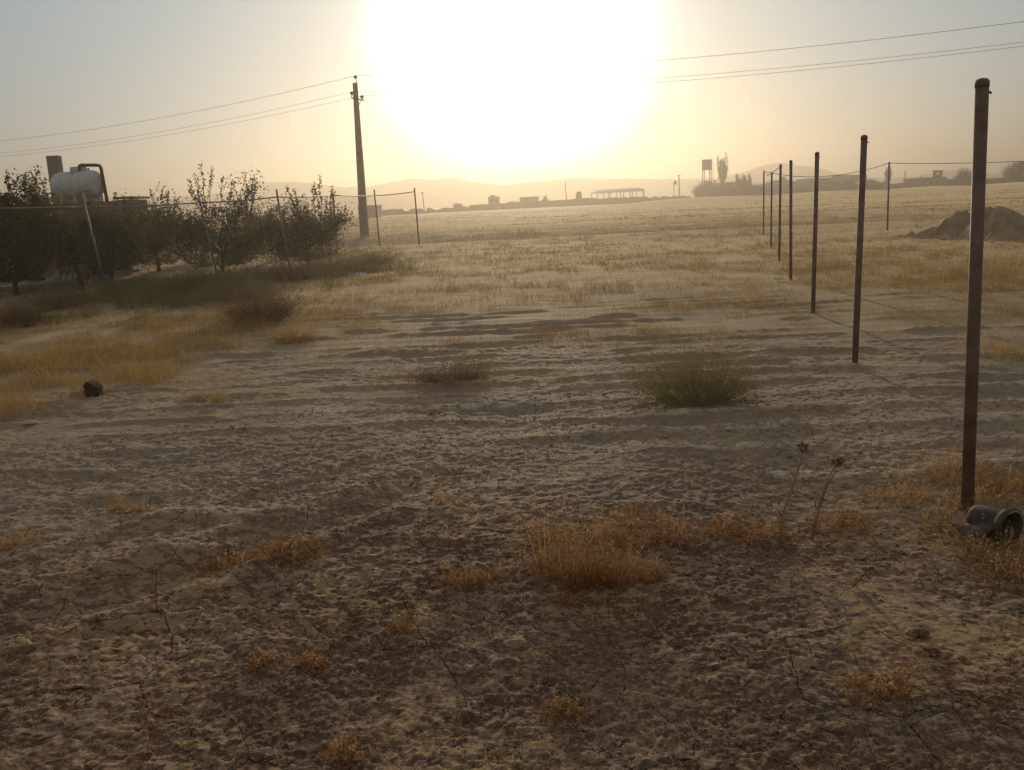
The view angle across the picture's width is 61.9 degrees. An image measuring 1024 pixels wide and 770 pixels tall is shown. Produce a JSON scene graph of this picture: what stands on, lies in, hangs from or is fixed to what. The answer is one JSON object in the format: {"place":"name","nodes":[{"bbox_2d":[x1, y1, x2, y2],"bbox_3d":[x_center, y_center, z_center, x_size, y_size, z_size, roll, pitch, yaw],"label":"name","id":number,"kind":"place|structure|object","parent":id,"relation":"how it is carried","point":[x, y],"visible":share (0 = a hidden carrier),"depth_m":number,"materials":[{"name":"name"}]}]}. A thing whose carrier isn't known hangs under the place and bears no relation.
{"place":"outdoors","nodes":[
{"label":"outdoors","id":0,"kind":"place"},
{"bbox_2d":[1,268,142,291],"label":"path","id":1,"kind":"structure","parent":0,"point":[26,285],"depth_m":21.97,"materials":[{"name":"soil"}]},
{"bbox_2d":[0,302,315,429],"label":"golden grass","id":2,"kind":"structure","parent":0,"point":[48,360],"depth_m":9.77,"materials":[{"name":"plant"}]},
{"bbox_2d":[0,182,1023,769],"bbox_3d":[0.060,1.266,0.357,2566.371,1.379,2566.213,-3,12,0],"label":"ground","id":3,"kind":"structure","parent":0,"point":[864,570],"depth_m":4.47,"materials":[{"name":"soil"}]},
{"bbox_2d":[0,289,56,328],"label":"brush","id":4,"kind":"object","parent":3,"relation":"on","point":[11,320],"visible":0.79,"depth_m":13.73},
{"bbox_2d":[0,522,57,550],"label":"dry weed","id":5,"kind":"object","parent":3,"relation":"on","point":[14,540],"visible":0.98,"depth_m":4.37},
{"bbox_2d":[0,165,86,294],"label":"fruit tree","id":6,"kind":"object","parent":3,"relation":"on","point":[9,199],"visible":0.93,"depth_m":19.20,"materials":[{"name":"green plant"}]},
{"bbox_2d":[13,283,106,310],"bbox_3d":[-8.616,-1.692,16.207,1.874,0.664,1.629,-3,12,0],"label":"brush","id":7,"kind":"object","parent":3,"relation":"on","point":[61,301],"visible":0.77,"depth_m":16.24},
{"bbox_2d":[3,204,131,281],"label":"brick wall","id":8,"kind":"structure","parent":3,"relation":"on","point":[51,273],"depth_m":25.08,"materials":[{"name":"paint"}]},
{"bbox_2d":[13,201,147,265],"bbox_3d":[-15.016,-4.816,28.578,4.755,2.409,2.700,-3,12,0],"label":"hut","id":9,"kind":"object","parent":3,"relation":"on","point":[100,203],"visible":0.09,"depth_m":27.30,"materials":[{"name":"brick"}]},
{"bbox_2d":[46,155,62,203],"bbox_3d":[-15.430,-6.889,28.948,0.398,1.704,0.300,-3,12,0],"label":"chimney","id":10,"kind":"object","parent":9,"relation":"on","point":[54,165],"visible":0.36,"depth_m":28.72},
{"bbox_2d":[50,167,103,202],"bbox_3d":[-14.267,-6.577,28.106,1.766,1.161,0.870,3,13,23],"label":"water tank","id":11,"kind":"object","parent":9,"relation":"on","point":[73,182],"visible":0.91,"depth_m":27.76,"materials":[{"name":"grey plastic"}]},
{"bbox_2d":[78,163,108,200],"bbox_3d":[-13.683,-6.492,27.875,0.868,1.464,0.110,-3,12,0],"label":"overflow pipe","id":12,"kind":"object","parent":11,"relation":"attached to","point":[101,175],"visible":0.88,"depth_m":27.74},
{"bbox_2d":[46,208,117,289],"bbox_3d":[-10.489,-3.210,20.451,1.854,2.042,1.600,-3,12,0],"label":"fruit tree","id":13,"kind":"object","parent":3,"relation":"on","point":[62,256],"visible":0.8,"depth_m":20.52,"materials":[{"name":"green plant"}]},
{"bbox_2d":[83,380,103,396],"bbox_3d":[-3.902,0.042,7.958,0.132,0.169,0.110,-3,12,0],"label":"rock","id":14,"kind":"object","parent":3,"relation":"on","point":[89,385],"visible":0.65,"depth_m":7.91,"materials":[{"name":"brown stone"}]},
{"bbox_2d":[60,189,168,283],"bbox_3d":[-10.066,-3.737,21.731,2.531,2.510,2.632,-7,13,-19],"label":"fruit tree","id":15,"kind":"object","parent":3,"relation":"on","point":[120,253],"visible":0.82,"depth_m":21.44,"materials":[{"name":"green plant"}]},
{"bbox_2d":[98,493,136,512],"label":"dry weed","id":16,"kind":"object","parent":3,"relation":"on","point":[120,504],"visible":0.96,"depth_m":4.81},
{"bbox_2d":[114,196,154,259],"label":"flat roof shed","id":17,"kind":"structure","parent":3,"relation":"on","point":[142,198],"depth_m":30.18,"materials":[{"name":"brick"}]},
{"bbox_2d":[97,188,196,271],"bbox_3d":[-10.920,-4.596,25.590,3.066,2.554,3.277,-13,16,-39],"label":"fruit tree","id":18,"kind":"object","parent":3,"relation":"on","point":[154,250],"visible":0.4,"depth_m":25.53,"materials":[{"name":"green plant"}]},
{"bbox_2d":[122,261,210,293],"bbox_3d":[-7.417,-2.239,18.380,2.292,1.096,2.013,-3,12,0],"label":"brush","id":19,"kind":"object","parent":3,"relation":"on","point":[161,282],"visible":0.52,"depth_m":18.18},
{"bbox_2d":[141,240,253,290],"bbox_3d":[-6.977,-2.633,18.889,2.729,1.507,2.062,-3,12,0],"label":"brush","id":20,"kind":"object","parent":3,"relation":"on","point":[210,275],"visible":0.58,"depth_m":18.88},
{"bbox_2d":[0,188,419,308],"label":"chain link fence","id":21,"kind":"object","parent":3,"relation":"on","point":[84,206],"visible":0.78,"depth_m":21.80,"materials":[{"name":"grey metal"}]},
{"bbox_2d":[203,382,230,403],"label":"weed tuft","id":22,"kind":"object","parent":3,"relation":"on","point":[216,399],"visible":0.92,"depth_m":7.41,"materials":[{"name":"yellow plant"}]},
{"bbox_2d":[0,251,438,338],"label":"roadside weeds","id":23,"kind":"object","parent":3,"relation":"on","point":[157,296],"visible":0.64,"depth_m":18.00,"materials":[{"name":"plant"}]},
{"bbox_2d":[145,164,299,272],"bbox_3d":[-8.297,-4.779,24.436,4.714,3.265,3.268,-3,12,0],"label":"fruit tree","id":24,"kind":"object","parent":3,"relation":"on","point":[235,244],"visible":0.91,"depth_m":24.26,"materials":[{"name":"green plant"}]},
{"bbox_2d":[175,537,287,578],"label":"dry weed","id":25,"kind":"object","parent":3,"relation":"on","point":[243,557],"visible":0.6,"depth_m":4.05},
{"bbox_2d":[190,265,282,302],"bbox_3d":[-5.348,-1.877,16.412,1.722,0.865,1.659,6,15,34],"label":"brush","id":26,"kind":"object","parent":3,"relation":"on","point":[222,292],"visible":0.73,"depth_m":16.33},
{"bbox_2d":[184,249,312,323],"bbox_3d":[-3.842,-1.411,12.680,1.913,1.237,2.010,-8,13,-24],"label":"weed bush","id":27,"kind":"object","parent":3,"relation":"on","point":[274,311],"visible":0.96,"depth_m":12.82,"materials":[{"name":"plant"}]},
{"bbox_2d":[233,196,286,252],"bbox_3d":[-10.148,-6.325,34.026,2.410,2.331,2.726,-13,16,-39],"label":"fruit tree","id":28,"kind":"object","parent":3,"relation":"on","point":[254,216],"visible":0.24,"depth_m":33.62,"materials":[{"name":"green plant"}]},
{"bbox_2d":[245,640,279,672],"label":"dry weed","id":29,"kind":"object","parent":3,"relation":"on","point":[265,659],"visible":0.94,"depth_m":3.10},
{"bbox_2d":[234,525,335,572],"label":"dry weed","id":30,"kind":"object","parent":3,"relation":"on","point":[281,545],"visible":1,"depth_m":4.03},
{"bbox_2d":[258,318,327,344],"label":"weed bush","id":31,"kind":"object","parent":3,"relation":"on","point":[297,333],"visible":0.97,"depth_m":10.77,"materials":[{"name":"green plant"}]},
{"bbox_2d":[244,244,347,281],"bbox_3d":[-5.319,-2.845,20.352,3.397,1.120,2.281,-11,15,-35],"label":"brush","id":32,"kind":"object","parent":3,"relation":"on","point":[302,267],"visible":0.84,"depth_m":20.40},
{"bbox_2d":[247,175,362,264],"bbox_3d":[-5.993,-4.730,24.815,3.544,2.759,2.653,-3,12,0],"label":"fruit tree","id":33,"kind":"object","parent":3,"relation":"on","point":[312,232],"visible":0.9,"depth_m":24.60,"materials":[{"name":"green plant"}]},
{"bbox_2d":[284,641,332,674],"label":"dry weed","id":34,"kind":"object","parent":3,"relation":"on","point":[308,657],"visible":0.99,"depth_m":3.08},
{"bbox_2d":[297,239,370,272],"bbox_3d":[-4.767,-3.309,22.540,2.422,1.141,2.246,-3,12,0],"label":"brush","id":35,"kind":"object","parent":3,"relation":"on","point":[339,264],"visible":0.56,"depth_m":22.58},
{"bbox_2d":[311,727,375,769],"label":"dry weed","id":36,"kind":"object","parent":3,"relation":"on","point":[336,750],"visible":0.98,"depth_m":2.53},
{"bbox_2d":[350,75,368,236],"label":"utility pole","id":37,"kind":"object","parent":3,"relation":"on","point":[360,165],"visible":1,"depth_m":43.38,"materials":[{"name":"wood"}]},
{"bbox_2d":[364,46,1021,95],"bbox_3d":[12.252,-12.972,33.608,43.599,0.962,0.012,3,13,25],"label":"power line","id":38,"kind":"object","parent":37,"relation":"attached to","point":[695,79],"visible":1,"depth_m":35.61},
{"bbox_2d":[366,21,1023,75],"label":"power line","id":39,"kind":"object","parent":37,"relation":"attached to","point":[705,56],"visible":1,"depth_m":35.26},
{"bbox_2d":[372,42,1020,91],"bbox_3d":[12.117,-13.138,33.571,44.265,1.012,0.012,3,13,25],"label":"power line","id":40,"kind":"object","parent":37,"relation":"attached to","point":[704,74],"visible":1,"depth_m":35.42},
{"bbox_2d":[357,205,382,217],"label":"mud house","id":41,"kind":"structure","parent":3,"relation":"on","point":[374,212],"depth_m":146.88,"materials":[{"name":"paint"}]},
{"bbox_2d":[338,237,407,265],"bbox_3d":[-4.105,-3.875,24.980,2.221,1.047,1.904,2,13,20],"label":"brush","id":42,"kind":"object","parent":3,"relation":"on","point":[372,257],"visible":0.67,"depth_m":24.97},
{"bbox_2d":[381,604,426,638],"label":"dry weed","id":43,"kind":"object","parent":3,"relation":"on","point":[400,629],"visible":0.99,"depth_m":3.27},
{"bbox_2d":[382,208,428,215],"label":"mud wall","id":44,"kind":"structure","parent":3,"relation":"on","point":[411,211],"depth_m":186.00,"materials":[{"name":"soil"}]},
{"bbox_2d":[427,207,470,212],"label":"mud wall","id":45,"kind":"structure","parent":3,"relation":"on","point":[459,209],"depth_m":200.70,"materials":[{"name":"soil"}]},
{"bbox_2d":[378,348,521,390],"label":"weed bush","id":46,"kind":"object","parent":3,"relation":"on","point":[435,377],"visible":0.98,"depth_m":7.82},
{"bbox_2d":[432,482,480,506],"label":"dry weed","id":47,"kind":"object","parent":3,"relation":"on","point":[442,495],"visible":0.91,"depth_m":4.63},
{"bbox_2d":[445,706,480,722],"bbox_3d":[-0.156,1.063,2.740,0.119,0.038,0.080,-3,12,0],"label":"soil lump","id":48,"kind":"object","parent":3,"relation":"on","point":[465,715],"visible":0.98,"depth_m":2.73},
{"bbox_2d":[431,549,501,593],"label":"dry weed","id":49,"kind":"object","parent":3,"relation":"on","point":[472,576],"visible":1,"depth_m":3.62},
{"bbox_2d":[469,202,519,210],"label":"mud wall","id":50,"kind":"structure","parent":3,"relation":"on","point":[507,205],"depth_m":207.48,"materials":[{"name":"soil"}]},
{"bbox_2d":[485,552,520,583],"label":"dry weed","id":51,"kind":"object","parent":3,"relation":"on","point":[500,571],"visible":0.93,"depth_m":3.70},
{"bbox_2d":[0,188,1023,420],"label":"field grass","id":52,"kind":"structure","parent":3,"relation":"on","point":[619,284],"depth_m":18.10,"materials":[{"name":"plant"}]},
{"bbox_2d":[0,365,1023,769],"bbox_3d":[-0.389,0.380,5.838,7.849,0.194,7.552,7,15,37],"label":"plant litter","id":53,"kind":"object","parent":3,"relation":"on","point":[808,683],"visible":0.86,"depth_m":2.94,"materials":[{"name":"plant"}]},
{"bbox_2d":[208,276,821,351],"bbox_3d":[-0.023,-1.340,13.609,9.396,0.203,8.673,2,13,20],"label":"short stubble","id":54,"kind":"object","parent":3,"relation":"on","point":[655,328],"visible":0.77,"depth_m":12.14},
{"bbox_2d":[497,499,568,549],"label":"dry weed","id":55,"kind":"object","parent":3,"relation":"on","point":[532,533],"visible":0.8,"depth_m":3.98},
{"bbox_2d":[513,506,577,583],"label":"dry weed","id":56,"kind":"object","parent":3,"relation":"on","point":[538,568],"visible":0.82,"depth_m":3.65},
{"bbox_2d":[520,198,587,207],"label":"mud wall","id":57,"kind":"structure","parent":3,"relation":"on","point":[571,202],"depth_m":208.45,"materials":[{"name":"soil"}]},
{"bbox_2d":[523,678,592,728],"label":"dry weed","id":58,"kind":"object","parent":3,"relation":"on","point":[567,711],"visible":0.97,"depth_m":2.71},
{"bbox_2d":[542,581,583,607],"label":"dry weed","id":59,"kind":"object","parent":3,"relation":"on","point":[564,597],"visible":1,"depth_m":3.42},
{"bbox_2d":[521,493,632,596],"bbox_3d":[0.278,0.685,3.581,0.493,0.397,0.410,-3,12,0],"label":"dry weed","id":60,"kind":"object","parent":3,"relation":"on","point":[572,573],"visible":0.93,"depth_m":3.55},
{"bbox_2d":[531,500,646,561],"bbox_3d":[0.326,0.647,3.962,0.549,0.273,0.517,-11,15,-33],"label":"dry weed","id":61,"kind":"object","parent":3,"relation":"on","point":[590,532],"visible":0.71,"depth_m":3.99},
{"bbox_2d":[570,519,663,593],"bbox_3d":[0.436,0.718,3.566,0.410,0.309,0.329,-3,12,0],"label":"dry weed","id":62,"kind":"object","parent":3,"relation":"on","point":[619,574],"visible":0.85,"depth_m":3.56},
{"bbox_2d":[588,196,646,204],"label":"mud wall","id":63,"kind":"structure","parent":3,"relation":"on","point":[614,200],"depth_m":207.48,"materials":[{"name":"soil"}]},
{"bbox_2d":[591,188,643,197],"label":"open shed","id":64,"kind":"structure","parent":3,"relation":"on","point":[630,190],"depth_m":214.17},
{"bbox_2d":[593,502,661,551],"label":"dry weed","id":65,"kind":"object","parent":3,"relation":"on","point":[618,542],"visible":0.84,"depth_m":3.95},
{"bbox_2d":[607,493,678,532],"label":"dry weed","id":66,"kind":"object","parent":3,"relation":"on","point":[645,519],"visible":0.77,"depth_m":4.21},
{"bbox_2d":[636,551,672,584],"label":"dry weed","id":67,"kind":"object","parent":3,"relation":"on","point":[655,575],"visible":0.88,"depth_m":3.58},
{"bbox_2d":[630,493,727,553],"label":"dry weed","id":68,"kind":"object","parent":3,"relation":"on","point":[669,529],"visible":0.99,"depth_m":3.97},
{"bbox_2d":[598,313,793,418],"bbox_3d":[1.308,-0.187,6.602,1.682,0.811,1.463,-3,12,0],"label":"weed bush","id":69,"kind":"object","parent":3,"relation":"on","point":[708,393],"visible":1,"depth_m":6.58,"materials":[{"name":"plant"}]},
{"bbox_2d":[702,159,713,196],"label":"water tower","id":70,"kind":"structure","parent":3,"relation":"on","point":[706,164],"depth_m":212.93,"materials":[{"name":"grey metal"}]},
{"bbox_2d":[688,180,733,196],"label":"tree","id":71,"kind":"object","parent":3,"relation":"on","point":[706,190],"visible":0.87,"depth_m":205.14,"materials":[{"name":"green plant"}]},
{"bbox_2d":[715,152,728,182],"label":"poplar tree","id":72,"kind":"object","parent":3,"relation":"on","point":[722,172],"visible":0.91,"depth_m":213.74,"materials":[{"name":"green plant"}]},
{"bbox_2d":[692,507,752,540],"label":"dry weed","id":73,"kind":"object","parent":3,"relation":"on","point":[717,525],"visible":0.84,"depth_m":4.08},
{"bbox_2d":[714,181,758,195],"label":"tree","id":74,"kind":"object","parent":3,"relation":"on","point":[738,191],"visible":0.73,"depth_m":204.28,"materials":[{"name":"green plant"}]},
{"bbox_2d":[739,183,762,195],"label":"tree","id":75,"kind":"object","parent":3,"relation":"on","point":[756,189],"visible":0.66,"depth_m":207.30,"materials":[{"name":"green plant"}]},
{"bbox_2d":[698,503,823,555],"bbox_3d":[1.207,0.660,4.008,0.578,0.207,0.426,-8,13,-23],"label":"dry weed","id":76,"kind":"object","parent":3,"relation":"on","point":[765,533],"visible":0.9,"depth_m":4.00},
{"bbox_2d":[763,170,764,233],"bbox_3d":[9.302,-6.677,31.539,0.081,2.447,0.060,6,15,36],"label":"fence post","id":77,"kind":"object","parent":3,"relation":"on","point":[763,196],"visible":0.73,"depth_m":31.44,"materials":[{"name":"red paint"}]},
{"bbox_2d":[767,161,1023,176],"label":"fence wire","id":78,"kind":"object","parent":77,"relation":"attached to","point":[905,163],"visible":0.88,"depth_m":30.20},
{"bbox_2d":[770,173,772,246],"bbox_3d":[7.449,-4.963,24.511,0.073,2.264,0.063,5,14,33],"label":"fence post","id":79,"kind":"object","parent":3,"relation":"on","point":[771,211],"visible":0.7,"depth_m":24.50,"materials":[{"name":"red paint"}]},
{"bbox_2d":[752,176,800,195],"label":"gabled barn","id":80,"kind":"structure","parent":3,"relation":"on","point":[784,181],"depth_m":222.69,"materials":[{"name":"paint"}]},
{"bbox_2d":[778,164,781,260],"bbox_3d":[6.074,-3.820,19.351,0.070,2.306,0.068,5,14,33],"label":"fence post","id":81,"kind":"object","parent":3,"relation":"on","point":[779,226],"visible":0.9,"depth_m":19.32,"materials":[{"name":"brown metal"}]},
{"bbox_2d":[789,160,792,279],"bbox_3d":[5.021,-2.884,15.371,0.101,2.266,0.057,4,14,27],"label":"fence post","id":82,"kind":"object","parent":3,"relation":"on","point":[790,218],"visible":0.91,"depth_m":15.33,"materials":[{"name":"brown metal"}]},
{"bbox_2d":[754,439,831,546],"bbox_3d":[1.270,0.500,3.830,0.398,0.528,0.114,-3,12,0],"label":"dry thistle","id":83,"kind":"object","parent":3,"relation":"on","point":[802,447],"visible":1,"depth_m":3.84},
{"bbox_2d":[797,177,831,186],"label":"dark barn","id":84,"kind":"structure","parent":3,"relation":"on","point":[806,182],"depth_m":216.82,"materials":[{"name":"brick"}]},
{"bbox_2d":[811,152,819,312],"bbox_3d":[3.873,-1.860,10.912,0.065,2.169,0.072,6,15,36],"label":"fence post","id":85,"kind":"object","parent":3,"relation":"on","point":[815,225],"visible":0.9,"depth_m":10.87,"materials":[{"name":"red paint"}]},
{"bbox_2d":[799,457,845,539],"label":"dry thistle","id":86,"kind":"object","parent":3,"relation":"on","point":[838,462],"visible":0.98,"depth_m":3.93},
{"bbox_2d":[818,181,842,190],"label":"hedge bush","id":87,"kind":"object","parent":3,"relation":"on","point":[834,186],"visible":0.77,"depth_m":209.25,"materials":[{"name":"green plant"}]},
{"bbox_2d":[822,641,845,651],"bbox_3d":[1.137,0.926,3.012,0.082,0.035,0.063,-3,12,0],"label":"rock","id":88,"kind":"object","parent":3,"relation":"on","point":[832,646],"visible":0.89,"depth_m":3.00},
{"bbox_2d":[826,174,866,183],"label":"long shed","id":89,"kind":"structure","parent":3,"relation":"on","point":[840,178],"depth_m":212.77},
{"bbox_2d":[796,489,897,540],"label":"dry weed","id":90,"kind":"object","parent":3,"relation":"on","point":[855,520],"visible":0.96,"depth_m":4.08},
{"bbox_2d":[840,180,857,189],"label":"hedge bush","id":91,"kind":"object","parent":3,"relation":"on","point":[847,184],"visible":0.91,"depth_m":210.42,"materials":[{"name":"green plant"}]},
{"bbox_2d":[852,135,868,362],"bbox_3d":[3.059,-1.083,7.522,0.083,2.164,0.061,-14,17,-43],"label":"fence post","id":92,"kind":"object","parent":3,"relation":"on","point":[860,233],"visible":0.93,"depth_m":7.47,"materials":[{"name":"red paint"}]},
{"bbox_2d":[808,183,917,191],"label":"mud wall","id":93,"kind":"structure","parent":3,"relation":"on","point":[884,186],"depth_m":212.28,"materials":[{"name":"soil"}]},
{"bbox_2d":[830,652,930,713],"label":"dry weed","id":94,"kind":"object","parent":3,"relation":"on","point":[889,688],"visible":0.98,"depth_m":2.73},
{"bbox_2d":[843,464,957,511],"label":"dry weed","id":95,"kind":"object","parent":3,"relation":"on","point":[905,494],"visible":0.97,"depth_m":4.45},
{"bbox_2d":[905,627,929,637],"bbox_3d":[1.474,0.901,3.104,0.078,0.040,0.067,6,15,34],"label":"rock","id":96,"kind":"object","parent":3,"relation":"on","point":[917,632],"visible":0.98,"depth_m":3.09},
{"bbox_2d":[903,170,946,186],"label":"tower house","id":97,"kind":"structure","parent":3,"relation":"on","point":[937,180],"depth_m":217.16,"materials":[{"name":"paint"}]},
{"bbox_2d":[912,643,940,656],"bbox_3d":[1.448,0.930,2.986,0.098,0.045,0.073,-3,12,0],"label":"soil lump","id":98,"kind":"object","parent":3,"relation":"on","point":[925,650],"visible":0.92,"depth_m":2.96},
{"bbox_2d":[890,497,970,534],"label":"dry weed","id":99,"kind":"object","parent":3,"relation":"on","point":[944,516],"visible":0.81,"depth_m":4.11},
{"bbox_2d":[895,210,970,239],"bbox_3d":[13.500,-4.786,25.987,2.455,1.050,3.750,-3,12,0],"label":"dirt mound","id":100,"kind":"object","parent":3,"relation":"on","point":[956,222],"visible":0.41,"depth_m":25.69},
{"bbox_2d":[873,230,1022,248],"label":"dry grass","id":101,"kind":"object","parent":3,"relation":"on","point":[954,241],"visible":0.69,"depth_m":22.91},
{"bbox_2d":[893,429,1019,493],"bbox_3d":[2.433,0.389,4.675,0.734,0.320,0.632,-3,12,0],"label":"dry weed","id":102,"kind":"object","parent":3,"relation":"on","point":[958,466],"visible":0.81,"depth_m":4.67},
{"bbox_2d":[948,168,971,185],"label":"tree","id":103,"kind":"object","parent":3,"relation":"on","point":[965,176],"visible":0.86,"depth_m":209.70,"materials":[{"name":"green plant"}]},
{"bbox_2d":[907,509,1023,573],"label":"dry weed","id":104,"kind":"object","parent":3,"relation":"on","point":[1000,547],"visible":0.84,"depth_m":3.79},
{"bbox_2d":[915,471,1023,512],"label":"dry weed","id":105,"kind":"object","parent":3,"relation":"on","point":[977,500],"visible":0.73,"depth_m":4.26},
{"bbox_2d":[961,78,991,513],"bbox_3d":[2.192,-0.297,4.052,0.123,2.211,0.061,1,13,16],"label":"fence post","id":106,"kind":"object","parent":3,"relation":"on","point":[980,136],"visible":0.91,"depth_m":4.00,"materials":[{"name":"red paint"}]},
{"bbox_2d":[953,505,1023,545],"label":"pipe","id":107,"kind":"object","parent":3,"relation":"on","point":[994,520],"visible":0.93,"depth_m":3.88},
{"bbox_2d":[956,539,1023,585],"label":"dry weed","id":108,"kind":"object","parent":3,"relation":"on","point":[1019,566],"visible":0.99,"depth_m":3.55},
{"bbox_2d":[958,206,1023,240],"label":"dirt mound","id":109,"kind":"object","parent":3,"relation":"on","point":[1008,223],"visible":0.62,"depth_m":23.18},
{"bbox_2d":[975,458,1023,494],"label":"dry weed","id":110,"kind":"object","parent":3,"relation":"on","point":[1005,483],"visible":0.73,"depth_m":4.47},
{"bbox_2d":[998,162,1023,182],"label":"tree","id":111,"kind":"object","parent":3,"relation":"on","point":[1015,172],"visible":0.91,"depth_m":206.19,"materials":[{"name":"green plant"}]},
{"bbox_2d":[0,0,1023,203],"label":"sky","id":112,"kind":"structure","parent":0,"point":[66,66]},
{"bbox_2d":[28,162,1023,218],"bbox_3d":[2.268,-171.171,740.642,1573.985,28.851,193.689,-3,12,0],"label":"hills","id":113,"kind":"structure","parent":0,"point":[447,192],"depth_m":709.96,"materials":[{"name":"soil"}]},
{"bbox_2d":[768,245,1023,361],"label":"golden grass","id":114,"kind":"structure","parent":0,"point":[1005,276],"depth_m":14.50,"materials":[{"name":"plant"}]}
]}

